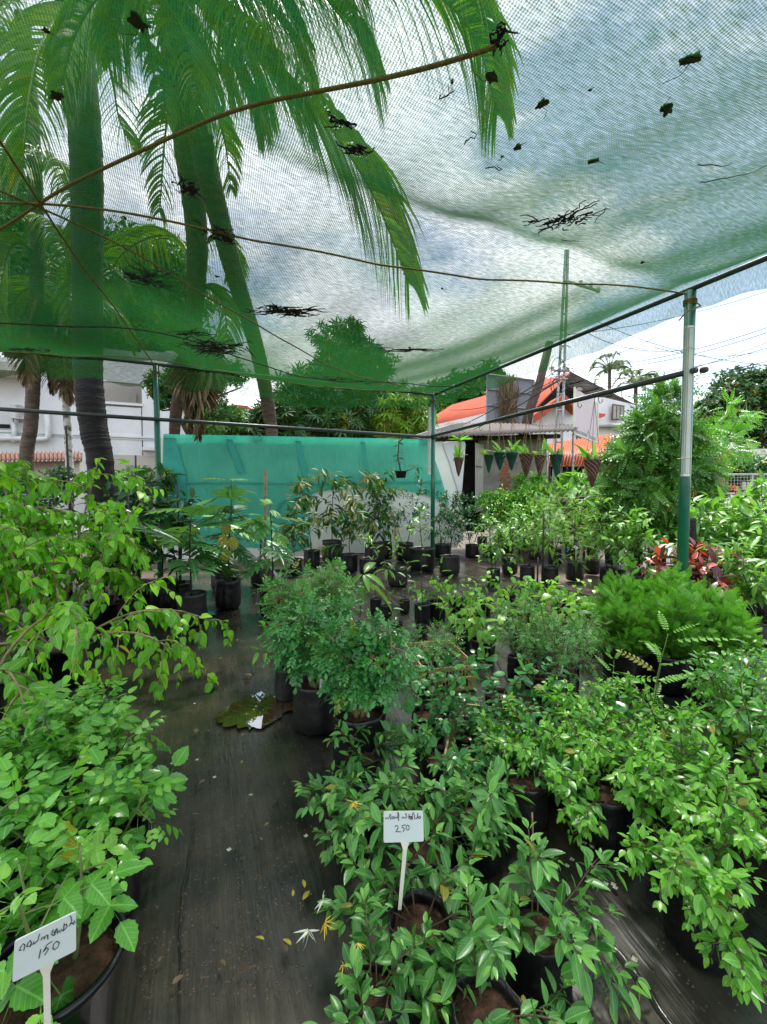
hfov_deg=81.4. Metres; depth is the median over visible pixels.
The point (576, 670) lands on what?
fine vine
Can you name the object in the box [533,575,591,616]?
heart leaf plant
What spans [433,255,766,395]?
edge pipe
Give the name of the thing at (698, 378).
wire
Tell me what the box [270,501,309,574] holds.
bagged sapling
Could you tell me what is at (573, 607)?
heart leaf plant
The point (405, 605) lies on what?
thin seedling
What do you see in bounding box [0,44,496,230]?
net rope
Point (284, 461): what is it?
teal cloth
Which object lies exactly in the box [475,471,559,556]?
weedy shrub
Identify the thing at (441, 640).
crate seedling
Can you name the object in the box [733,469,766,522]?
leafy sapling
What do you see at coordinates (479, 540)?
bagged sapling
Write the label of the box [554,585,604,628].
heart leaf plant
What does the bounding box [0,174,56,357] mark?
tall tree
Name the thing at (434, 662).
crate seedling
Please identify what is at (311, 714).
round shrub
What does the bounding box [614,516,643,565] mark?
bagged sapling
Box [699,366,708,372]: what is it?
rail end cap
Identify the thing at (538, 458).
hanging basket
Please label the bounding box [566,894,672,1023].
mat crease
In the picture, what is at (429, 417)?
tube light
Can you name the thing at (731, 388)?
wire
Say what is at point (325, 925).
blossom
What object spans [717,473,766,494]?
fence
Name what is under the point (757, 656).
flowering bush
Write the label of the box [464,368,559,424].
wire
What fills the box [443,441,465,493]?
plastic sheet
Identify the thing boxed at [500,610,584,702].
fine vine
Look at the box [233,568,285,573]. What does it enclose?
ground pole
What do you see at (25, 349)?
twig clump
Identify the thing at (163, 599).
lobed leaf sapling
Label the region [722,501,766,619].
leafy sapling
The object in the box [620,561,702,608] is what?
soft conifer
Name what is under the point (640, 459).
young tree
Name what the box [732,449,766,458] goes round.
boundary wall
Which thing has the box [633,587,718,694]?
soft conifer
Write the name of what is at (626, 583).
soft conifer
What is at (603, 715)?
flowering bush
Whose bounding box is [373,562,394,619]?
drooping leaf sapling
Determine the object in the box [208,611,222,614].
puddle
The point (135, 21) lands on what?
dead leaf
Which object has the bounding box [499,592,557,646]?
heart leaf plant
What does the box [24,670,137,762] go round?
glossy tub plant
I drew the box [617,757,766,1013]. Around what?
flowering bush
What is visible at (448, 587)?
heart leaf plant
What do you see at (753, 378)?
rain tree
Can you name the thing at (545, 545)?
bagged sapling
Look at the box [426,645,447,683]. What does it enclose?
crate seedling
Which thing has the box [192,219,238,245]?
twig clump
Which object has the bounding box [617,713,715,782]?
flowering bush
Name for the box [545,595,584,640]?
heart leaf plant
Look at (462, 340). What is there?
shade net
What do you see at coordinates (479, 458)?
door
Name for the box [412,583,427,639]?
thin seedling
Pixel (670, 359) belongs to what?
wire
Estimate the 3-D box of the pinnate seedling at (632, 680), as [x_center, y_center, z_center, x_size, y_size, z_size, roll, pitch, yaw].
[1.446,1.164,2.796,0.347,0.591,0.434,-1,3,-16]
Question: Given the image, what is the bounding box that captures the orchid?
[449,432,469,461]
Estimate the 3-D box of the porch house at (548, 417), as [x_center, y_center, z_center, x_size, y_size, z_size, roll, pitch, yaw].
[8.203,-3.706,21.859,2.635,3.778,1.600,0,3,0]
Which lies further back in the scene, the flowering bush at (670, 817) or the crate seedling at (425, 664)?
the crate seedling at (425, 664)
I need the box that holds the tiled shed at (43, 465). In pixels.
[0,451,82,499]
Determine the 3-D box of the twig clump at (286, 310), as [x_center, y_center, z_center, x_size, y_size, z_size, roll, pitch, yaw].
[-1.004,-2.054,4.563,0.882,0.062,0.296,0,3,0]
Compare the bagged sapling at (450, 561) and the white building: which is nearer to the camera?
the bagged sapling at (450, 561)
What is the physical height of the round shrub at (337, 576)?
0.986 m
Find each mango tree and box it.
[215,394,309,436]
[271,317,395,437]
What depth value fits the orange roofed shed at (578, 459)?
16.46 m
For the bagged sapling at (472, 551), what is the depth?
10.66 m
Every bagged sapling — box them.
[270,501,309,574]
[279,474,335,568]
[297,468,363,562]
[315,487,369,572]
[343,470,403,565]
[356,468,408,559]
[359,530,382,574]
[365,472,430,560]
[403,505,434,571]
[423,489,472,558]
[426,492,484,574]
[452,491,499,558]
[474,511,515,584]
[475,512,486,545]
[476,484,513,559]
[491,501,541,574]
[493,507,528,553]
[499,498,547,582]
[505,471,549,550]
[513,483,549,559]
[519,491,592,585]
[525,473,579,564]
[529,477,557,549]
[546,478,615,580]
[558,464,585,556]
[569,499,622,574]
[583,497,642,586]
[586,543,596,555]
[597,515,624,564]
[604,530,635,578]
[609,503,667,589]
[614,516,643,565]
[651,542,665,566]
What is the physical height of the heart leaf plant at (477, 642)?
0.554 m
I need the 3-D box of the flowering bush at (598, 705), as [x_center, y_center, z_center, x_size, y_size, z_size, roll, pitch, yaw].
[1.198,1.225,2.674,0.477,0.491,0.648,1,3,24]
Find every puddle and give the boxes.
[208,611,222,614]
[214,691,292,728]
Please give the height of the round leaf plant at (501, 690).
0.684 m
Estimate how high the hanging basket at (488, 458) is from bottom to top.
0.895 m
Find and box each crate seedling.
[399,625,421,652]
[408,623,425,656]
[410,631,447,667]
[416,627,442,662]
[421,625,443,667]
[425,624,448,661]
[426,620,456,657]
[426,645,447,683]
[430,636,453,687]
[433,618,452,656]
[434,626,456,664]
[436,638,460,667]
[442,617,466,655]
[443,627,465,671]
[443,634,472,685]
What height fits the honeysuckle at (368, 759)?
0.429 m
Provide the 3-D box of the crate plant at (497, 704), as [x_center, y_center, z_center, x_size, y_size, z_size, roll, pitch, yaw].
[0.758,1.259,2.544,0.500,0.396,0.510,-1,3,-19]
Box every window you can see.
[0,424,9,427]
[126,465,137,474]
[611,404,624,420]
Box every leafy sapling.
[386,535,407,586]
[653,508,677,580]
[664,495,741,581]
[671,485,759,577]
[694,476,754,541]
[696,481,766,609]
[703,536,762,609]
[716,545,766,645]
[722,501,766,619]
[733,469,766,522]
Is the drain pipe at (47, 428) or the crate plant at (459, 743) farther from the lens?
the drain pipe at (47, 428)
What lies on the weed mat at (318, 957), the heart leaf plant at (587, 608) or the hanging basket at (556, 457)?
the heart leaf plant at (587, 608)
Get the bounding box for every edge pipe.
[78,357,436,396]
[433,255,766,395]
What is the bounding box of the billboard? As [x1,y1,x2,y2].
[486,374,534,433]
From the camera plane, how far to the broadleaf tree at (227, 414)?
11.79 m
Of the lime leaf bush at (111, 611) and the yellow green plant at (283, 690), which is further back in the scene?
the lime leaf bush at (111, 611)
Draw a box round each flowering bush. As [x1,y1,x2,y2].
[477,692,602,803]
[522,684,626,793]
[542,676,630,751]
[543,703,697,856]
[580,700,766,888]
[600,671,718,753]
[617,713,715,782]
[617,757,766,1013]
[675,742,766,865]
[682,639,766,752]
[682,642,766,828]
[750,647,766,692]
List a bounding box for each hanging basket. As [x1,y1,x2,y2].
[453,431,466,475]
[480,421,496,472]
[491,418,506,469]
[502,418,520,469]
[514,414,533,477]
[528,406,545,475]
[539,404,574,475]
[573,395,607,486]
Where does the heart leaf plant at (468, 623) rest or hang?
on the weed mat at (640, 940)
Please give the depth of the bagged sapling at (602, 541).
7.43 m
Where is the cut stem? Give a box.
[689,518,697,581]
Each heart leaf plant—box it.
[408,576,465,618]
[430,575,485,614]
[433,592,497,649]
[444,593,482,620]
[451,597,517,663]
[460,573,509,614]
[484,567,534,607]
[493,588,535,623]
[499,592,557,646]
[512,611,563,655]
[513,578,561,606]
[515,579,563,630]
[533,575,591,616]
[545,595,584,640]
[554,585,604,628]
[565,598,596,650]
[572,589,607,616]
[577,605,595,616]
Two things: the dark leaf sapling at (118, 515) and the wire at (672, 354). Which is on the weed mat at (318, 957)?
the dark leaf sapling at (118, 515)
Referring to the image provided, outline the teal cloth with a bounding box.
[162,434,448,550]
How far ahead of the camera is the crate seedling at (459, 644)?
3.81 m
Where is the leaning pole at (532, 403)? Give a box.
[518,349,550,434]
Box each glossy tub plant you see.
[0,672,110,830]
[0,686,170,820]
[0,750,84,940]
[0,790,152,1023]
[1,735,188,917]
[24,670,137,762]
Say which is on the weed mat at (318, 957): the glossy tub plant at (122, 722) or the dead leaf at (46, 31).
the glossy tub plant at (122, 722)
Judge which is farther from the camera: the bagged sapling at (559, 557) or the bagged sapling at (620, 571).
the bagged sapling at (559, 557)
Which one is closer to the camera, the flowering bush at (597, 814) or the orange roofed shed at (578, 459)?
the flowering bush at (597, 814)
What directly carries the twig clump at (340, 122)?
on the shade net
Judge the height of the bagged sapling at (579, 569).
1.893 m
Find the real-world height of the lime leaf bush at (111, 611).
1.430 m
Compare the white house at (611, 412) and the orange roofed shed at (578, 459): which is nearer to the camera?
the orange roofed shed at (578, 459)
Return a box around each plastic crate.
[405,640,476,690]
[444,703,534,789]
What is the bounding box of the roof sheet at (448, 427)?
[410,423,463,438]
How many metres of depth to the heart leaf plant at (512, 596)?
6.06 m
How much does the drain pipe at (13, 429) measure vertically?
0.665 m
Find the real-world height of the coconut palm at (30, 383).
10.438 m
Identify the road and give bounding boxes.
[493,523,716,539]
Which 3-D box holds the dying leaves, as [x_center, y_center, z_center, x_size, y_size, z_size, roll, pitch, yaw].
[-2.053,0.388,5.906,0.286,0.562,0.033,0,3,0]
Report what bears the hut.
on the ground
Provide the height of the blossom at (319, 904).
0.054 m
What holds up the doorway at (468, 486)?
in the hut
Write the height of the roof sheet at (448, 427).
0.720 m
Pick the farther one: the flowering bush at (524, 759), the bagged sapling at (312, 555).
the bagged sapling at (312, 555)
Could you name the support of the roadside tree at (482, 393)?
on the ground
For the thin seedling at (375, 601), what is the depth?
5.83 m
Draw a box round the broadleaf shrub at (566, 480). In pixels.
[548,468,605,560]
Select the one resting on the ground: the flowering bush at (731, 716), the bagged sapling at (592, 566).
the bagged sapling at (592, 566)
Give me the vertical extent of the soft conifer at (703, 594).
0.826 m
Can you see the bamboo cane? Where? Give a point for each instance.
(265, 497)
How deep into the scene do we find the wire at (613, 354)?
15.47 m
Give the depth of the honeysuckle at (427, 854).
1.80 m
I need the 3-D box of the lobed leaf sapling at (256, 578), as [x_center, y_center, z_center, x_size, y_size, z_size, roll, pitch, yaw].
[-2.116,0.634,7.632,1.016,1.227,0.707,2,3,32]
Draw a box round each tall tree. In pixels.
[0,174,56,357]
[55,213,211,525]
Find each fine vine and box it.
[481,596,550,678]
[492,592,607,679]
[494,599,570,690]
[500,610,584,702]
[524,612,609,701]
[526,611,608,713]
[527,609,612,689]
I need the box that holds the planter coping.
[548,495,603,501]
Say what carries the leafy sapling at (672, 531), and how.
on the ground
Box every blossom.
[294,928,318,947]
[314,892,329,912]
[320,916,336,939]
[348,800,362,811]
[354,943,365,952]
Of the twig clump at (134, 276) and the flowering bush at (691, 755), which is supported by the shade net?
the twig clump at (134, 276)
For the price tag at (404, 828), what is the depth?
1.42 m
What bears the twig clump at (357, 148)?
attached to the shade net
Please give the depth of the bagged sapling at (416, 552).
8.89 m
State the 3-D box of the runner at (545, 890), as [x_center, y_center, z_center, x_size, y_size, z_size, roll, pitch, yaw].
[0.738,1.376,1.729,0.324,0.315,0.046,1,3,24]
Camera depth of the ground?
10.05 m
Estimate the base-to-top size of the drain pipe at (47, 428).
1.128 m
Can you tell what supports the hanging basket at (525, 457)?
hanging from the side rail at (694, 370)
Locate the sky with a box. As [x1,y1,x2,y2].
[0,0,766,495]
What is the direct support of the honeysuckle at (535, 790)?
on the weed mat at (640, 940)
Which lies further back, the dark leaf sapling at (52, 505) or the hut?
the hut
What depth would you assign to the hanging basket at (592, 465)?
5.55 m
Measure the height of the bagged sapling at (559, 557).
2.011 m
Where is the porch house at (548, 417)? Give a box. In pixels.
[529,395,575,468]
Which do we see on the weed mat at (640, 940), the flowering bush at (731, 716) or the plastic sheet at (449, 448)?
the flowering bush at (731, 716)
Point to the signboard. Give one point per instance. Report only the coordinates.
(582, 417)
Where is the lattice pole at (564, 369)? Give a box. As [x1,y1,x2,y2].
[549,249,573,490]
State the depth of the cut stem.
6.02 m
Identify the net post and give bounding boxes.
[143,365,163,578]
[426,396,436,556]
[676,289,701,580]
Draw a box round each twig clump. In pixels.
[10,347,49,354]
[121,260,175,291]
[168,329,209,340]
[171,175,205,199]
[181,332,253,359]
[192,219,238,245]
[244,303,327,317]
[310,372,376,383]
[324,110,356,129]
[335,140,374,156]
[378,347,443,351]
[489,21,518,56]
[520,200,609,234]
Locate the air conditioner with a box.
[10,404,24,422]
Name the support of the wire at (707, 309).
attached to the lattice pole at (564, 369)
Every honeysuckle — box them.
[291,745,419,869]
[302,883,452,1023]
[312,801,542,1023]
[323,719,417,797]
[341,769,509,929]
[375,713,474,797]
[382,868,593,1023]
[399,748,535,877]
[445,815,650,1023]
[447,722,589,833]
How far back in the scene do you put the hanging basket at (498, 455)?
7.25 m
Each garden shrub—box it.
[0,464,85,524]
[80,465,177,514]
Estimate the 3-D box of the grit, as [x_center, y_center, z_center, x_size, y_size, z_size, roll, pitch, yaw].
[-0.812,1.425,3.323,2.406,0.003,5.444,-2,3,-40]
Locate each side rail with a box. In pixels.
[0,407,438,438]
[425,367,698,438]
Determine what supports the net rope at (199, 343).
attached to the shade net
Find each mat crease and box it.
[178,814,194,1023]
[496,660,532,712]
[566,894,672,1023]
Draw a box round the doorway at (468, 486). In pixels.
[459,441,484,531]
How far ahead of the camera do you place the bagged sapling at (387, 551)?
10.47 m
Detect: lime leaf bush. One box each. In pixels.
[0,458,163,641]
[0,502,53,634]
[0,535,233,703]
[0,601,87,749]
[15,507,158,628]
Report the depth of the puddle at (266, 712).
3.22 m
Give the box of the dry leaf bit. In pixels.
[172,975,182,983]
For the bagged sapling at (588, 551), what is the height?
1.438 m
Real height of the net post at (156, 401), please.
3.630 m
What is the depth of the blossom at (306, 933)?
1.31 m
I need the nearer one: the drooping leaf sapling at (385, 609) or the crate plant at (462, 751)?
the crate plant at (462, 751)
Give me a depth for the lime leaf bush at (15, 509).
3.94 m
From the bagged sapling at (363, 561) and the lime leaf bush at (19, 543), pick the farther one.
the bagged sapling at (363, 561)
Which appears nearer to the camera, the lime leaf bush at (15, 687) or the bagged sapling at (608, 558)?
the lime leaf bush at (15, 687)
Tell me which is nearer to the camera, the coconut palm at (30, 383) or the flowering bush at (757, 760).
the flowering bush at (757, 760)
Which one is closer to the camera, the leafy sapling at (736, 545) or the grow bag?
the grow bag
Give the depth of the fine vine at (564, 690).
3.18 m
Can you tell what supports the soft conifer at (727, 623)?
on the weed mat at (318, 957)
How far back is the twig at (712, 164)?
2.50 m
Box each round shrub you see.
[252,559,324,672]
[256,578,365,735]
[296,607,428,772]
[307,557,363,611]
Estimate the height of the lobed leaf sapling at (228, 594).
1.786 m
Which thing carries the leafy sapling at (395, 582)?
on the weed mat at (318, 957)
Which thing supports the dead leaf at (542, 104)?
on the shade net
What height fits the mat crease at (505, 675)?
0.010 m
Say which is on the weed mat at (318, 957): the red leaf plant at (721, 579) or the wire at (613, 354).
the red leaf plant at (721, 579)
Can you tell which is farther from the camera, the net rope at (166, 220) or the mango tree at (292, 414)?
the mango tree at (292, 414)
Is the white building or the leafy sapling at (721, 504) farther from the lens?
the white building
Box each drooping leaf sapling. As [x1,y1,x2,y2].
[342,562,391,635]
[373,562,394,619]
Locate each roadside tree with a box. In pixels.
[425,391,463,413]
[439,369,505,404]
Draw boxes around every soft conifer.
[587,583,670,688]
[590,556,660,661]
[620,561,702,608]
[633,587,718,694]
[668,576,761,683]
[688,579,742,608]
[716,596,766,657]
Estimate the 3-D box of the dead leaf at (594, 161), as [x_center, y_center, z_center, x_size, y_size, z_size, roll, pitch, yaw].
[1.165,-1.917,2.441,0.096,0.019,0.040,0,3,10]
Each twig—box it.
[439,84,453,99]
[697,163,731,166]
[700,165,766,182]
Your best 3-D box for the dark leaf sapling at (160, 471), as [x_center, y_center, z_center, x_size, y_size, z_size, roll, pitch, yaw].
[-3.339,0.284,5.914,0.954,2.088,1.199,1,3,26]
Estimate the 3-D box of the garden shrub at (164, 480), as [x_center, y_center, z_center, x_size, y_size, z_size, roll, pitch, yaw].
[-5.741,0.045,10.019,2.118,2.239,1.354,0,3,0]
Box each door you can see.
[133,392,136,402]
[475,443,483,512]
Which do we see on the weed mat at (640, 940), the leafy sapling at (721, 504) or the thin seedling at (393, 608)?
the thin seedling at (393, 608)
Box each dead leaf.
[40,83,64,101]
[41,26,57,38]
[120,11,151,35]
[476,70,497,83]
[513,142,526,150]
[535,98,549,118]
[588,159,604,164]
[660,96,672,117]
[663,51,700,83]
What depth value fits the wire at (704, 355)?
15.96 m
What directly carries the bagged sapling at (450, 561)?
on the weed mat at (318, 957)
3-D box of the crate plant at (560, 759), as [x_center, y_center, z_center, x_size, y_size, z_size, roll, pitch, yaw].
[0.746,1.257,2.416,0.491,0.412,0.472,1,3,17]
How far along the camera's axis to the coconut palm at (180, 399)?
8.69 m
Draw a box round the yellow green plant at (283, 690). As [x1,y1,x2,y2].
[251,614,315,701]
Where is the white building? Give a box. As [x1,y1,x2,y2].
[0,357,227,520]
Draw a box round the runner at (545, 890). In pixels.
[531,812,619,910]
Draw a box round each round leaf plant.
[388,645,478,762]
[396,633,484,720]
[438,635,550,719]
[513,653,632,743]
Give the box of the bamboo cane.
[264,470,266,580]
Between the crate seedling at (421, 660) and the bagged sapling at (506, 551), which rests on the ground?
the bagged sapling at (506, 551)
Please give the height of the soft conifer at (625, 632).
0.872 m
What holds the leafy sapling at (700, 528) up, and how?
on the ground
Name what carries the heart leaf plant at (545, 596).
on the weed mat at (318, 957)
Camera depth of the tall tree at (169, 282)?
17.84 m
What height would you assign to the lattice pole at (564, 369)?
8.419 m
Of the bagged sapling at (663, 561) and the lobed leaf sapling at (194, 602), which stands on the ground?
the bagged sapling at (663, 561)
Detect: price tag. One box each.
[12,911,75,1023]
[384,811,423,909]
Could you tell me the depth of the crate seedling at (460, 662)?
3.62 m
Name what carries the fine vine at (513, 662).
on the weed mat at (640, 940)
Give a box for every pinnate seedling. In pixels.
[585,649,666,734]
[612,611,741,727]
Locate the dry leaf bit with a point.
(177, 978)
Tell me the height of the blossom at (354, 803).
0.040 m
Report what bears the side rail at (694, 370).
attached to the net post at (690, 301)
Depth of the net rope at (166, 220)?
3.51 m
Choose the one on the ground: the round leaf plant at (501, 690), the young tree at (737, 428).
the young tree at (737, 428)
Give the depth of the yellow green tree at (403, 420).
13.66 m
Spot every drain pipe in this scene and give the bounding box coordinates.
[0,414,51,441]
[11,422,16,442]
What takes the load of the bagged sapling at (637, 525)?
on the ground
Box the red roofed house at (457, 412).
[426,372,637,517]
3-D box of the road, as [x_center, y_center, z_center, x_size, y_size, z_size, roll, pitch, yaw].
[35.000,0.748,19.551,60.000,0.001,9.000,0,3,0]
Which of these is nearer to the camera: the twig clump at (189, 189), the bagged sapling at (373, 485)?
the twig clump at (189, 189)
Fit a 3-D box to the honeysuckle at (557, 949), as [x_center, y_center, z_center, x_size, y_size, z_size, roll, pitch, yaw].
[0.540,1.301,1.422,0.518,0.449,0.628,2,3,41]
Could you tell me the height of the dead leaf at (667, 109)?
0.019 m
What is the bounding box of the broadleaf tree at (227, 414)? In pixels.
[140,367,250,434]
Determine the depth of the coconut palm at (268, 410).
5.41 m
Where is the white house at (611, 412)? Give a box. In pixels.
[592,397,635,475]
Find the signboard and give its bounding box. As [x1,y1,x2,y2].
[571,387,598,475]
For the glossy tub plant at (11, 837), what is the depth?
1.56 m
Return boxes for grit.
[139,629,737,1011]
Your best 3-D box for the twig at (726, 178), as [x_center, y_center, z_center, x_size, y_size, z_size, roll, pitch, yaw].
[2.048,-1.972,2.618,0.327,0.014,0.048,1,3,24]
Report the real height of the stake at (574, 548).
1.074 m
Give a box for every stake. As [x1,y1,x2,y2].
[65,426,72,599]
[536,557,538,587]
[542,510,544,583]
[573,515,575,577]
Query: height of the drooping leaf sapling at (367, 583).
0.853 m
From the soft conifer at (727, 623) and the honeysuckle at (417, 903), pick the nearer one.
the honeysuckle at (417, 903)
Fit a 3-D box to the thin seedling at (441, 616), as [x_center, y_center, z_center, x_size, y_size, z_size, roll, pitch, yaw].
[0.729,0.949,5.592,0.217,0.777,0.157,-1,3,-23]
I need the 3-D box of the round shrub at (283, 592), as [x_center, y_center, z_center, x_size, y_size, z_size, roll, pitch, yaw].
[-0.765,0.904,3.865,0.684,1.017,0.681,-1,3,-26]
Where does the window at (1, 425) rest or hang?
in the white building
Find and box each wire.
[443,380,559,441]
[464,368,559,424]
[465,375,564,409]
[568,361,766,383]
[570,327,766,368]
[570,336,656,360]
[570,364,765,386]
[574,332,766,371]
[582,343,765,389]
[588,348,766,379]
[591,334,682,351]
[596,291,766,331]
[601,323,766,365]
[642,379,764,388]
[654,347,766,355]
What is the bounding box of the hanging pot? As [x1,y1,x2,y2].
[393,437,423,477]
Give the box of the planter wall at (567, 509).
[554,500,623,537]
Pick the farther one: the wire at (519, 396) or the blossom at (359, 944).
the wire at (519, 396)
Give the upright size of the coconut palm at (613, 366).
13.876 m
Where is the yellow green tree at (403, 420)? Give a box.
[368,391,439,438]
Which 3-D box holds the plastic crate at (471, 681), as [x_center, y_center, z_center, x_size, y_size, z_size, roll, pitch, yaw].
[0.470,1.315,3.841,0.443,0.199,0.623,-1,3,-11]
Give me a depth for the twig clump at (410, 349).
5.46 m
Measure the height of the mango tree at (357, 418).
7.930 m
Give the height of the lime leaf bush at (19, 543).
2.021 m
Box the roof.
[233,404,250,409]
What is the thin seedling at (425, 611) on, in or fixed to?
on the weed mat at (640, 940)
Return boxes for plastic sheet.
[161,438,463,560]
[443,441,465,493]
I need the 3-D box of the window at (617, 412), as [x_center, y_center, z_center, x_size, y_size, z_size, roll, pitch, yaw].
[12.457,-5.302,23.701,0.673,0.881,0.100,0,2,0]
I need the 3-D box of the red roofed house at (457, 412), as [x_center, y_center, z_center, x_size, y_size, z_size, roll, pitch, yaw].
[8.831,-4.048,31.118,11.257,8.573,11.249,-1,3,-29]
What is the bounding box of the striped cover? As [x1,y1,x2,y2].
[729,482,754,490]
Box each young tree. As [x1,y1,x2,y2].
[577,370,741,569]
[700,388,766,500]
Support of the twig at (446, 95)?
attached to the shade net
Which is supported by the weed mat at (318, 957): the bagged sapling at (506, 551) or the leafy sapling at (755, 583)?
the leafy sapling at (755, 583)
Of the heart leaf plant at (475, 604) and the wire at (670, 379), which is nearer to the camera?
the heart leaf plant at (475, 604)
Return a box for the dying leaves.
[217,524,238,561]
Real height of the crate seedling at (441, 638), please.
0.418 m
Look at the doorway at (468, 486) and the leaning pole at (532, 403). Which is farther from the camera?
the leaning pole at (532, 403)
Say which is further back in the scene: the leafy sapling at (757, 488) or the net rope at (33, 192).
the leafy sapling at (757, 488)
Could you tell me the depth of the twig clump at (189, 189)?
2.92 m
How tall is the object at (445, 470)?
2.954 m
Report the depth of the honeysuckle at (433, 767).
2.38 m
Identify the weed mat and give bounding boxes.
[0,559,766,1023]
[321,588,766,1023]
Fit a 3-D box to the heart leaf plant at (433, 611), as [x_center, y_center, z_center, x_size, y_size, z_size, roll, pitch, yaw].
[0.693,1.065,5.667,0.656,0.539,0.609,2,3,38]
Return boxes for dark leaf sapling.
[0,476,37,607]
[10,475,79,604]
[90,455,184,608]
[91,490,168,622]
[94,471,144,595]
[145,484,200,592]
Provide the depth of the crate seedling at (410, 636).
4.01 m
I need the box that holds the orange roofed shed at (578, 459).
[548,434,612,488]
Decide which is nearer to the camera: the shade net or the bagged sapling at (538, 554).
the shade net
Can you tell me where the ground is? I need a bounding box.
[31,495,766,620]
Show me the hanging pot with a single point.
(400, 474)
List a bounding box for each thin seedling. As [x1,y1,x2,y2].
[368,556,381,612]
[387,590,402,644]
[392,580,404,634]
[398,560,414,612]
[411,536,429,623]
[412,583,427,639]
[436,557,450,619]
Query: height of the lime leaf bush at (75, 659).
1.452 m
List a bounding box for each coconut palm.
[0,0,227,585]
[0,9,70,470]
[10,271,121,539]
[41,0,521,435]
[107,54,247,442]
[586,351,630,388]
[611,367,658,408]
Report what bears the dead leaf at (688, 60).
on the shade net
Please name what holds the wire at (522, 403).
attached to the hut
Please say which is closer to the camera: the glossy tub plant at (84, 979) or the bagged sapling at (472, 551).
the glossy tub plant at (84, 979)
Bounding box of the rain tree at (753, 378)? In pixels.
[693,362,766,513]
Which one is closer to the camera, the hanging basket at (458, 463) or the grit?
the grit
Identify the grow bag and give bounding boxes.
[697,671,723,712]
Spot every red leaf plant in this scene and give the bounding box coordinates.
[641,537,747,600]
[688,541,728,591]
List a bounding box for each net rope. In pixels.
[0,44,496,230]
[0,139,155,366]
[0,190,431,396]
[0,201,686,294]
[0,322,454,386]
[0,351,439,392]
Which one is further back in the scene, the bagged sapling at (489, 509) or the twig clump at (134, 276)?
the bagged sapling at (489, 509)
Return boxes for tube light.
[427,407,431,473]
[678,325,694,475]
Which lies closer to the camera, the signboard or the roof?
the signboard
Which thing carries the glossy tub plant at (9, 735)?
on the weed mat at (318, 957)
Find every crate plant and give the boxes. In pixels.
[418,687,513,753]
[425,703,519,783]
[427,671,510,732]
[437,711,528,783]
[438,676,530,742]
[447,694,540,757]
[463,698,552,763]
[474,698,572,765]
[478,679,554,736]
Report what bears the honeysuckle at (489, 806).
on the weed mat at (640, 940)
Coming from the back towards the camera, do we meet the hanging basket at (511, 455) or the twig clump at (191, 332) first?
the hanging basket at (511, 455)
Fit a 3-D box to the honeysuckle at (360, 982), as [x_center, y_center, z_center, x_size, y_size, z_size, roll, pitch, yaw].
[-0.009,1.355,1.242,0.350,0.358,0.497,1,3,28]
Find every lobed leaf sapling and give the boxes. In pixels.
[132,499,255,627]
[139,499,197,608]
[182,508,260,589]
[189,478,266,609]
[232,499,313,618]
[243,514,289,586]
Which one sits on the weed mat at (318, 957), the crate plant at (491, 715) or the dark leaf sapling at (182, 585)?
the dark leaf sapling at (182, 585)
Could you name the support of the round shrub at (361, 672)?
on the weed mat at (318, 957)
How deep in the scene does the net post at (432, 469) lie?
9.44 m
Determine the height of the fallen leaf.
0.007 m
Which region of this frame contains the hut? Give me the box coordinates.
[421,422,576,544]
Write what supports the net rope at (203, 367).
attached to the shade net
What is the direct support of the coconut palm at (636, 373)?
on the ground
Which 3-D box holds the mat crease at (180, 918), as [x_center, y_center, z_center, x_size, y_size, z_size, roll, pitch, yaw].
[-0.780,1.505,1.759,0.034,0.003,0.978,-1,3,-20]
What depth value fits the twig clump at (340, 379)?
6.87 m
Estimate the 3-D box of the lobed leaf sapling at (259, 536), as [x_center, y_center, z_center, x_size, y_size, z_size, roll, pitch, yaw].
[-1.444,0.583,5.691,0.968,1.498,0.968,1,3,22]
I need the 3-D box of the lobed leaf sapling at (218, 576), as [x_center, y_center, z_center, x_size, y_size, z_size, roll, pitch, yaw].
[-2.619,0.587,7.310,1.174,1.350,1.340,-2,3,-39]
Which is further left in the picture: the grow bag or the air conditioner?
the air conditioner
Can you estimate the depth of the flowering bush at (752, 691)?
2.51 m
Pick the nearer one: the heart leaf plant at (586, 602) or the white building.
the heart leaf plant at (586, 602)
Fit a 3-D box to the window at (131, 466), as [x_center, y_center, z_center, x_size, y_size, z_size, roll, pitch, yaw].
[-9.227,-1.536,16.371,0.377,0.364,0.050,-1,3,-23]
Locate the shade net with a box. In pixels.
[0,0,766,415]
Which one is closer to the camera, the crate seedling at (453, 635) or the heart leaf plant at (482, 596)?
the crate seedling at (453, 635)
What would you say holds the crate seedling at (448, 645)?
in the plastic crate at (471, 681)
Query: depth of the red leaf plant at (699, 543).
6.03 m
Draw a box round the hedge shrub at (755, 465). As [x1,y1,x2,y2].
[714,447,766,518]
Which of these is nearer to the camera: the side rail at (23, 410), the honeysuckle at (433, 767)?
the honeysuckle at (433, 767)
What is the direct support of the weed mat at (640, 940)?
on the weed mat at (318, 957)
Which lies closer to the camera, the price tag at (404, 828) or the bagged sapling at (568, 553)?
the price tag at (404, 828)
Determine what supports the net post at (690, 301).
on the weed mat at (318, 957)
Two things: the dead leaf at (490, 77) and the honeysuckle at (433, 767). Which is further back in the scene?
the honeysuckle at (433, 767)
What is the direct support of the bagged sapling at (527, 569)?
on the weed mat at (318, 957)

